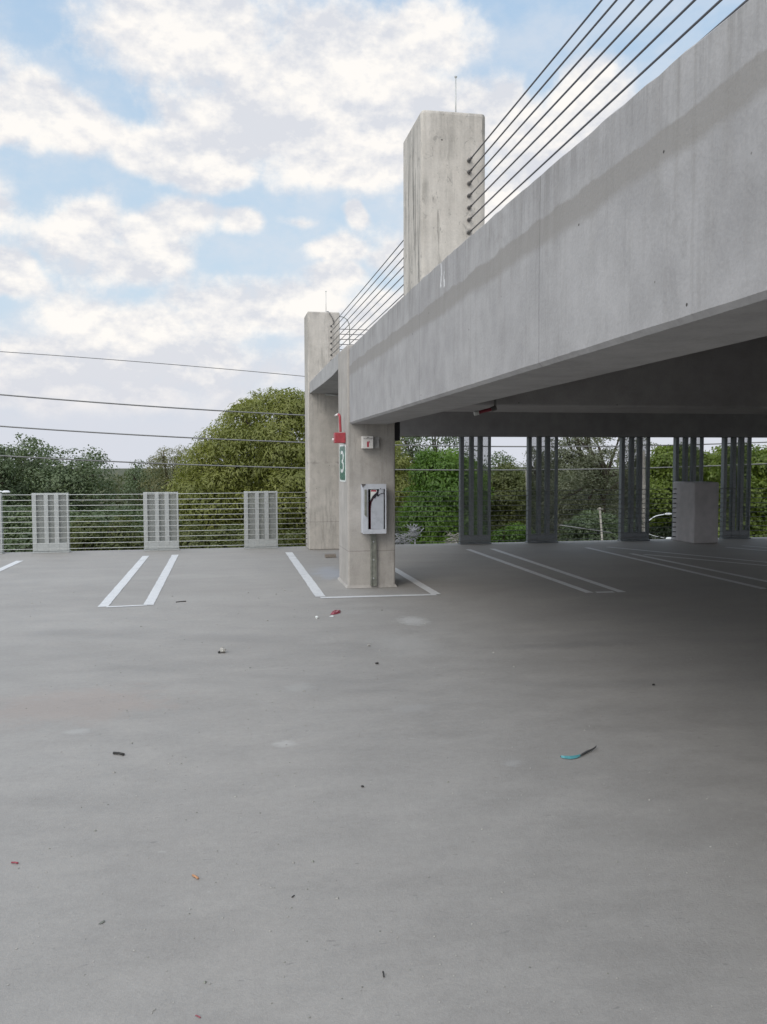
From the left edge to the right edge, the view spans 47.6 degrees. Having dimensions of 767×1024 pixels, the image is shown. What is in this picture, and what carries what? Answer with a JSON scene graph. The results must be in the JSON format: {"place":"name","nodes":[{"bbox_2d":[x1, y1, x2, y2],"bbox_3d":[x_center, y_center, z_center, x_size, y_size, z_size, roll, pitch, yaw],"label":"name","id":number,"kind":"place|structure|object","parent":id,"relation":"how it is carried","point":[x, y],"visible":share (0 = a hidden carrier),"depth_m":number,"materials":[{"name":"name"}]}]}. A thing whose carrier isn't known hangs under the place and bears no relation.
{"place":"outdoors","nodes":[
{"label":"outdoors","id":0,"kind":"place"},
{"bbox_2d":[0,394,304,415],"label":"power line","id":1,"kind":"object","parent":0,"point":[151,406],"visible":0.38,"depth_m":23.12,"materials":[{"name":"black metal"}]},
{"bbox_2d":[0,351,304,376],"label":"power line","id":2,"kind":"object","parent":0,"point":[151,362],"visible":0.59,"depth_m":23.06,"materials":[{"name":"black metal"}]},
{"bbox_2d":[325,554,335,557],"bbox_3d":[-0.871,0.716,14.241,0.177,0.053,0.100,-1,3,-11],"label":"concrete block","id":3,"kind":"object","parent":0,"point":[330,555],"depth_m":14.19,"materials":[{"name":"grey concrete"}]},
{"bbox_2d":[19,467,666,541],"bbox_3d":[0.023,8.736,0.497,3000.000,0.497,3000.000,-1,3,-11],"label":"ground","id":4,"kind":"structure","parent":0,"point":[120,471],"depth_m":807.20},
{"bbox_2d":[0,432,123,525],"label":"broadleaf tree","id":5,"kind":"object","parent":4,"relation":"on","point":[78,476],"visible":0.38,"depth_m":36.54,"materials":[{"name":"green plant"}]},
{"bbox_2d":[3,503,184,551],"bbox_3d":[-11.394,3.250,32.397,9.215,7.419,7.169,-1,3,-11],"label":"shrub","id":6,"kind":"object","parent":4,"relation":"on","point":[27,532],"visible":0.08,"depth_m":31.10,"materials":[{"name":"green plant"}]},
{"bbox_2d":[62,514,151,550],"bbox_3d":[-9.153,3.586,28.993,3.224,7.110,3.218,-1,3,-11],"label":"shrub","id":7,"kind":"object","parent":4,"relation":"on","point":[122,534],"visible":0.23,"depth_m":28.18,"materials":[{"name":"green plant"}]},
{"bbox_2d":[114,458,164,529],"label":"tree","id":8,"kind":"object","parent":4,"relation":"on","point":[133,473],"visible":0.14,"depth_m":55.21,"materials":[{"name":"green plant"}]},
{"bbox_2d":[136,445,201,529],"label":"tree","id":9,"kind":"object","parent":4,"relation":"on","point":[162,459],"visible":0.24,"depth_m":48.01,"materials":[{"name":"green plant"}]},
{"bbox_2d":[170,519,304,548],"bbox_3d":[-4.617,3.645,28.770,4.875,7.014,4.346,-1,3,-11],"label":"shrub","id":10,"kind":"object","parent":4,"relation":"on","point":[190,540],"visible":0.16,"depth_m":27.87,"materials":[{"name":"green plant"}]},
{"bbox_2d":[161,386,418,546],"bbox_3d":[-3.690,0.904,35.049,10.744,11.781,9.589,-1,3,-11],"label":"pepper tree","id":11,"kind":"object","parent":4,"relation":"on","point":[231,482],"visible":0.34,"depth_m":32.19,"materials":[{"name":"green plant"}]},
{"bbox_2d":[2,456,650,514],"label":"distant wood","id":12,"kind":"object","parent":4,"relation":"on","point":[117,479],"visible":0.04,"depth_m":151.48,"materials":[{"name":"green plant"}]},
{"bbox_2d":[395,518,412,543],"bbox_3d":[1.733,3.287,34.931,3.486,6.973,3.711,2,4,35],"label":"shrub","id":13,"kind":"object","parent":4,"relation":"on","point":[398,521],"visible":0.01,"depth_m":34.35,"materials":[{"name":"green plant"}]},
{"bbox_2d":[395,437,487,532],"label":"broadleaf tree","id":14,"kind":"object","parent":4,"relation":"on","point":[411,452],"visible":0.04,"depth_m":47.94,"materials":[{"name":"green plant"}]},
{"bbox_2d":[395,446,493,543],"bbox_3d":[2.122,2.397,29.960,3.877,9.321,4.178,-1,3,-11],"label":"broadleaf tree","id":15,"kind":"object","parent":4,"relation":"on","point":[439,481],"visible":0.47,"depth_m":28.87,"materials":[{"name":"green plant"}]},
{"bbox_2d":[475,461,542,542],"bbox_3d":[4.651,2.448,33.583,3.385,8.805,3.984,1,3,15],"label":"broadleaf tree","id":16,"kind":"object","parent":4,"relation":"on","point":[502,485],"visible":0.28,"depth_m":32.42,"materials":[{"name":"green plant"}]},
{"bbox_2d":[483,450,535,511],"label":"broadleaf tree","id":17,"kind":"object","parent":4,"relation":"on","point":[503,460],"visible":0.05,"depth_m":47.55,"materials":[{"name":"green plant"}]},
{"bbox_2d":[486,522,535,542],"bbox_3d":[4.286,3.703,29.506,2.362,6.776,2.070,-1,3,-11],"label":"shrub","id":18,"kind":"object","parent":4,"relation":"on","point":[517,535],"visible":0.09,"depth_m":28.94,"materials":[{"name":"green plant"}]},
{"bbox_2d":[515,447,566,533],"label":"broadleaf tree","id":19,"kind":"object","parent":4,"relation":"on","point":[533,478],"visible":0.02,"depth_m":51.90,"materials":[{"name":"green plant"}]},
{"bbox_2d":[541,475,652,540],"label":"broadleaf tree","id":20,"kind":"object","parent":4,"relation":"on","point":[575,496],"visible":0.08,"depth_m":43.05,"materials":[{"name":"green plant"}]},
{"bbox_2d":[557,508,642,540],"bbox_3d":[8.013,3.360,32.222,3.920,7.094,3.106,-1,3,-11],"label":"shrub","id":21,"kind":"object","parent":4,"relation":"on","point":[583,521],"visible":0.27,"depth_m":31.34,"materials":[{"name":"green plant"}]},
{"bbox_2d":[597,507,602,539],"bbox_3d":[7.461,3.412,29.092,0.790,7.147,0.091,-1,3,-11],"label":"utility pole","id":22,"kind":"object","parent":4,"relation":"on","point":[600,509],"visible":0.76,"depth_m":28.85,"materials":[{"name":"brown wood"}]},
{"bbox_2d":[544,437,658,512],"bbox_3d":[9.905,1.145,39.628,6.250,10.657,4.582,-1,3,-11],"label":"oak tree","id":23,"kind":"object","parent":4,"relation":"on","point":[595,480],"visible":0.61,"depth_m":38.45,"materials":[{"name":"green plant"}]},
{"bbox_2d":[642,456,645,531],"bbox_3d":[10.071,2.189,33.590,0.374,9.062,0.193,-1,3,-11],"label":"utility pole","id":24,"kind":"object","parent":4,"relation":"on","point":[644,476],"visible":0.14,"depth_m":33.36,"materials":[{"name":"brown wood"}]},
{"bbox_2d":[649,521,671,538],"bbox_3d":[13.339,2.817,39.176,3.781,7.363,5.203,2,4,27],"label":"shrub","id":25,"kind":"object","parent":4,"relation":"on","point":[662,532],"visible":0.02,"depth_m":38.10,"materials":[{"name":"green plant"}]},
{"bbox_2d":[649,512,671,520],"bbox_3d":[9.248,3.487,29.434,0.985,6.943,0.119,-1,3,-11],"label":"street lamp","id":26,"kind":"object","parent":4,"relation":"on","point":[668,513],"visible":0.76,"depth_m":29.26,"materials":[{"name":"grey metal"}]},
{"bbox_2d":[634,443,720,526],"bbox_3d":[12.301,1.897,35.948,4.862,9.568,3.857,-1,3,-11],"label":"maple tree","id":27,"kind":"object","parent":4,"relation":"on","point":[661,481],"visible":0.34,"depth_m":34.65,"materials":[{"name":"green plant"}]},
{"bbox_2d":[704,442,766,537],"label":"maple tree","id":28,"kind":"object","parent":4,"relation":"on","point":[758,475],"visible":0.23,"depth_m":32.80,"materials":[{"name":"green plant"}]},
{"bbox_2d":[0,537,766,1023],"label":"floor","id":29,"kind":"structure","parent":0,"point":[676,731],"depth_m":4.14,"materials":[{"name":"grey concrete"}]},
{"bbox_2d":[0,493,4,553],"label":"screen panel","id":30,"kind":"object","parent":29,"relation":"on","point":[1,530],"visible":0.94,"depth_m":14.94,"materials":[{"name":"metal"}]},
{"bbox_2d":[31,493,70,552],"bbox_3d":[-5.779,0.188,15.116,0.616,1.037,0.170,-1,3,-11],"label":"screen panel","id":31,"kind":"object","parent":29,"relation":"on","point":[48,533],"visible":0.94,"depth_m":15.09,"materials":[{"name":"metal"}]},
{"bbox_2d":[143,492,179,550],"bbox_3d":[-3.949,0.164,15.456,0.616,1.037,0.170,-1,3,-11],"label":"screen panel","id":32,"kind":"object","parent":29,"relation":"on","point":[150,545],"visible":0.91,"depth_m":15.43,"materials":[{"name":"metal"}]},
{"bbox_2d":[220,647,225,652],"bbox_3d":[-1.313,1.129,7.116,0.052,0.056,0.054,-2,4,-29],"label":"concrete chunk","id":33,"kind":"object","parent":29,"relation":"on","point":[222,649],"visible":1,"depth_m":7.10,"materials":[{"name":"concrete"}]},
{"bbox_2d":[244,491,278,548],"bbox_3d":[-2.224,0.141,15.777,0.616,1.037,0.170,-1,3,-11],"label":"screen panel","id":34,"kind":"object","parent":29,"relation":"on","point":[258,496],"visible":0.9,"depth_m":15.75,"materials":[{"name":"metal"}]},
{"bbox_2d":[304,312,339,549],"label":"concrete pier","id":35,"kind":"structure","parent":29,"relation":"on","point":[322,473],"depth_m":15.41,"materials":[{"name":"grey concrete"}]},
{"bbox_2d":[0,492,306,549],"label":"cable railing","id":36,"kind":"object","parent":35,"relation":"attached to","point":[153,520],"visible":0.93,"depth_m":15.27,"materials":[{"name":"grey metal"}]},
{"bbox_2d":[340,329,363,349],"bbox_3d":[6.665,-3.051,17.222,15.315,0.760,0.012,-1,3,-11],"label":"cable railing","id":37,"kind":"object","parent":35,"relation":"attached to","point":[350,334],"depth_m":15.85,"materials":[{"name":"grey metal"}]},
{"bbox_2d":[330,610,340,614],"bbox_3d":[-0.488,1.028,8.984,0.088,0.023,0.256,1,3,21],"label":"candy wrapper","id":38,"kind":"object","parent":29,"relation":"on","point":[335,612],"visible":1,"depth_m":8.95,"materials":[{"name":"red plastic"}]},
{"bbox_2d":[338,345,396,588],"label":"concrete column","id":39,"kind":"structure","parent":29,"relation":"on","point":[371,466],"depth_m":10.73,"materials":[{"name":"grey concrete"}]},
{"bbox_2d":[310,354,337,393],"bbox_3d":[-0.694,-2.093,13.390,0.490,0.249,3.990,-1,3,-11],"label":"slab edge","id":40,"kind":"object","parent":39,"relation":"attached to","point":[324,380],"visible":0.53,"depth_m":13.45,"materials":[{"name":"concrete"}]},
{"bbox_2d":[332,413,345,442],"bbox_3d":[-0.561,-1.043,10.819,0.159,0.371,0.158,-1,3,-11],"label":"fire alarm","id":41,"kind":"object","parent":39,"relation":"attached to","point":[339,437],"visible":1,"depth_m":10.76,"materials":[{"name":"red paint"}]},
{"bbox_2d":[340,444,345,481],"bbox_3d":[-0.520,-0.620,11.041,0.009,0.471,0.547,-1,3,-11],"label":"level sign","id":42,"kind":"object","parent":39,"relation":"attached to","point":[343,463],"visible":1,"depth_m":10.97,"materials":[{"name":"green metal"}]},
{"bbox_2d":[361,436,378,448],"bbox_3d":[-0.155,-0.849,10.614,0.216,0.148,0.132,-1,3,-11],"label":"extinguisher sign","id":43,"kind":"object","parent":39,"relation":"attached to","point":[369,442],"visible":1,"depth_m":10.55,"materials":[{"name":"white plastic"}]},
{"bbox_2d":[361,484,385,533],"bbox_3d":[-0.132,-0.043,10.618,0.309,0.607,0.213,-1,3,-11],"label":"extinguisher cabinet","id":44,"kind":"object","parent":39,"relation":"attached to","point":[377,492],"visible":1,"depth_m":10.54,"materials":[{"name":"metal"}]},
{"bbox_2d":[368,496,373,528],"bbox_3d":[-0.116,0.015,10.638,0.120,0.461,0.119,1,4,24],"label":"fire extinguisher","id":45,"kind":"object","parent":44,"relation":"in","point":[369,511],"visible":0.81,"depth_m":10.61,"materials":[{"name":"black plastic"}]},
{"bbox_2d":[370,534,376,585],"bbox_3d":[-0.125,0.586,10.738,0.071,0.658,0.059,-1,3,-11],"label":"strut channel","id":46,"kind":"object","parent":39,"relation":"attached to","point":[373,559],"visible":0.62,"depth_m":10.72,"materials":[{"name":"metal"}]},
{"bbox_2d":[395,422,399,440],"bbox_3d":[0.141,-1.022,11.049,0.111,0.236,0.150,-1,3,-11],"label":"junction box","id":47,"kind":"object","parent":39,"relation":"attached to","point":[397,431],"visible":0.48,"depth_m":10.98,"materials":[{"name":"black plastic"}]},
{"bbox_2d":[337,336,766,437],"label":"deck","id":48,"kind":"structure","parent":39,"relation":"attached to","point":[719,392],"depth_m":8.12,"materials":[{"name":"concrete"}]},
{"bbox_2d":[474,399,496,415],"bbox_3d":[0.877,-1.233,7.481,0.206,0.809,0.043,-1,3,-11],"label":"sprinkler pipe","id":49,"kind":"object","parent":48,"relation":"hanging from","point":[493,408],"visible":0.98,"depth_m":7.49,"materials":[{"name":"red metal"}]},
{"bbox_2d":[349,0,766,423],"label":"edge beam","id":50,"kind":"structure","parent":48,"relation":"attached to","point":[631,232],"depth_m":3.51,"materials":[{"name":"concrete"}]},
{"bbox_2d":[403,110,484,295],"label":"concrete pier","id":51,"kind":"structure","parent":50,"relation":"on","point":[440,148],"depth_m":6.79,"materials":[{"name":"grey concrete"}]},
{"bbox_2d":[331,239,403,354],"bbox_3d":[-0.191,-2.608,11.423,0.011,0.899,8.002,-1,3,-11],"label":"cable railing","id":52,"kind":"object","parent":51,"relation":"attached to","point":[372,299],"visible":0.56,"depth_m":11.12,"materials":[{"name":"grey metal"}]},
{"bbox_2d":[454,75,456,111],"bbox_3d":[0.586,-3.332,7.053,0.031,0.407,0.031,-1,3,-11],"label":"lightning rod","id":53,"kind":"object","parent":51,"relation":"on","point":[455,76],"visible":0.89,"depth_m":7.04,"materials":[{"name":"grey metal"}]},
{"bbox_2d":[467,156,472,234],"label":"cable anchors","id":54,"kind":"object","parent":51,"relation":"attached to","point":[469,183],"visible":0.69,"depth_m":6.79,"materials":[{"name":"black metal"}]},
{"bbox_2d":[471,0,748,230],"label":"cable railing","id":55,"kind":"object","parent":51,"relation":"attached to","point":[609,64],"visible":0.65,"depth_m":4.72,"materials":[{"name":"grey metal"}]},
{"bbox_2d":[0,546,766,606],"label":"parking lines","id":56,"kind":"object","parent":29,"relation":"on","point":[315,589],"visible":0.99,"depth_m":11.87,"materials":[{"name":"white paint"}]},
{"bbox_2d":[6,577,765,1018],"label":"pale grit","id":57,"kind":"object","parent":29,"relation":"on","point":[356,823],"visible":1,"depth_m":3.98,"materials":[{"name":"gravel"}]},
{"bbox_2d":[18,592,758,1017],"bbox_3d":[0.935,1.123,7.402,9.499,0.010,9.374,-1,3,-11],"label":"dark grit","id":58,"kind":"object","parent":29,"relation":"on","point":[322,758],"visible":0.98,"depth_m":3.87,"materials":[{"name":"grey gravel"}]},
{"bbox_2d":[458,437,491,544],"bbox_3d":[1.734,-0.407,16.486,0.616,2.029,0.170,-1,3,-11],"label":"tall screen panel","id":59,"kind":"object","parent":29,"relation":"on","point":[469,538],"visible":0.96,"depth_m":16.46,"materials":[{"name":"metal"}]},
{"bbox_2d":[525,437,558,542],"bbox_3d":[3.053,-0.424,16.731,0.616,2.029,0.170,-1,3,-11],"label":"tall screen panel","id":60,"kind":"object","parent":29,"relation":"on","point":[546,461],"visible":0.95,"depth_m":16.71,"materials":[{"name":"metal"}]},
{"bbox_2d":[560,745,596,758],"bbox_3d":[1.057,1.278,4.617,0.278,0.013,0.064,-2,4,-33],"label":"feather","id":61,"kind":"object","parent":29,"relation":"on","point":[573,757],"visible":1,"depth_m":4.56,"materials":[{"name":"teal plastic"}]},
{"bbox_2d":[617,437,649,540],"bbox_3d":[4.928,-0.449,17.080,0.616,2.029,0.170,-1,3,-11],"label":"tall screen panel","id":62,"kind":"object","parent":29,"relation":"on","point":[633,482],"visible":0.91,"depth_m":17.06,"materials":[{"name":"metal"}]},
{"bbox_2d":[671,437,703,539],"bbox_3d":[6.053,-0.464,17.290,0.616,2.029,0.170,-1,3,-11],"label":"tall screen panel","id":63,"kind":"object","parent":29,"relation":"on","point":[687,458],"visible":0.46,"depth_m":17.24,"materials":[{"name":"metal"}]},
{"bbox_2d":[672,481,718,543],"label":"concrete stub column","id":64,"kind":"structure","parent":29,"relation":"on","point":[696,513],"depth_m":16.51,"materials":[{"name":"grey concrete"}]},
{"bbox_2d":[395,488,676,541],"bbox_3d":[2.468,0.061,16.481,6.711,0.963,0.022,-1,3,-11],"label":"cable railing","id":65,"kind":"object","parent":64,"relation":"attached to","point":[531,510],"visible":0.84,"depth_m":16.52,"materials":[{"name":"grey metal"}]},
{"bbox_2d":[718,488,766,535],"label":"cable railing","id":66,"kind":"object","parent":64,"relation":"attached to","point":[743,507],"visible":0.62,"depth_m":17.36,"materials":[{"name":"grey metal"}]},
{"bbox_2d":[719,437,751,538],"bbox_3d":[7.084,-0.477,17.482,0.616,2.029,0.170,-1,3,-11],"label":"tall screen panel","id":67,"kind":"object","parent":29,"relation":"on","point":[730,448],"visible":0.93,"depth_m":17.46,"materials":[{"name":"metal"}]},
{"bbox_2d":[0,455,766,470],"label":"power line","id":68,"kind":"object","parent":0,"point":[304,467],"visible":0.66,"depth_m":23.86,"materials":[{"name":"black metal"}]},
{"bbox_2d":[0,426,766,446],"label":"power line","id":69,"kind":"object","parent":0,"point":[304,442],"visible":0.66,"depth_m":23.66,"materials":[{"name":"black metal"}]},
{"bbox_2d":[0,0,766,468],"label":"sky","id":70,"kind":"structure","parent":0,"point":[183,182],"materials":[{"name":"blue"}]},
{"bbox_2d":[559,525,611,532],"bbox_3d":[6.512,0.541,28.248,1.913,0.329,0.034,-1,3,-11],"label":"guy wire","id":71,"kind":"object","parent":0,"point":[585,528],"visible":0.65,"depth_m":28.24,"materials":[{"name":"grey metal"}]},
{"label":"road","id":72,"kind":"structure","parent":0,"visible":0},
{"bbox_2d":[395,533,415,543],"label":"bare shrub","id":73,"kind":"object","parent":72,"relation":"on","point":[398,540],"visible":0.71,"depth_m":22.55,"materials":[{"name":"grey plant"}]},
{"bbox_2d":[404,524,423,543],"bbox_3d":[0.771,3.873,22.806,0.498,7.171,1.054,0,3,11],"label":"bare shrub","id":74,"kind":"object","parent":72,"relation":"on","point":[412,529],"visible":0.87,"depth_m":22.54,"materials":[{"name":"grey plant"}]},
{"bbox_2d":[444,533,458,543],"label":"bare shrub","id":75,"kind":"object","parent":72,"relation":"on","point":[454,537],"visible":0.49,"depth_m":22.75,"materials":[{"name":"grey plant"}]}
]}

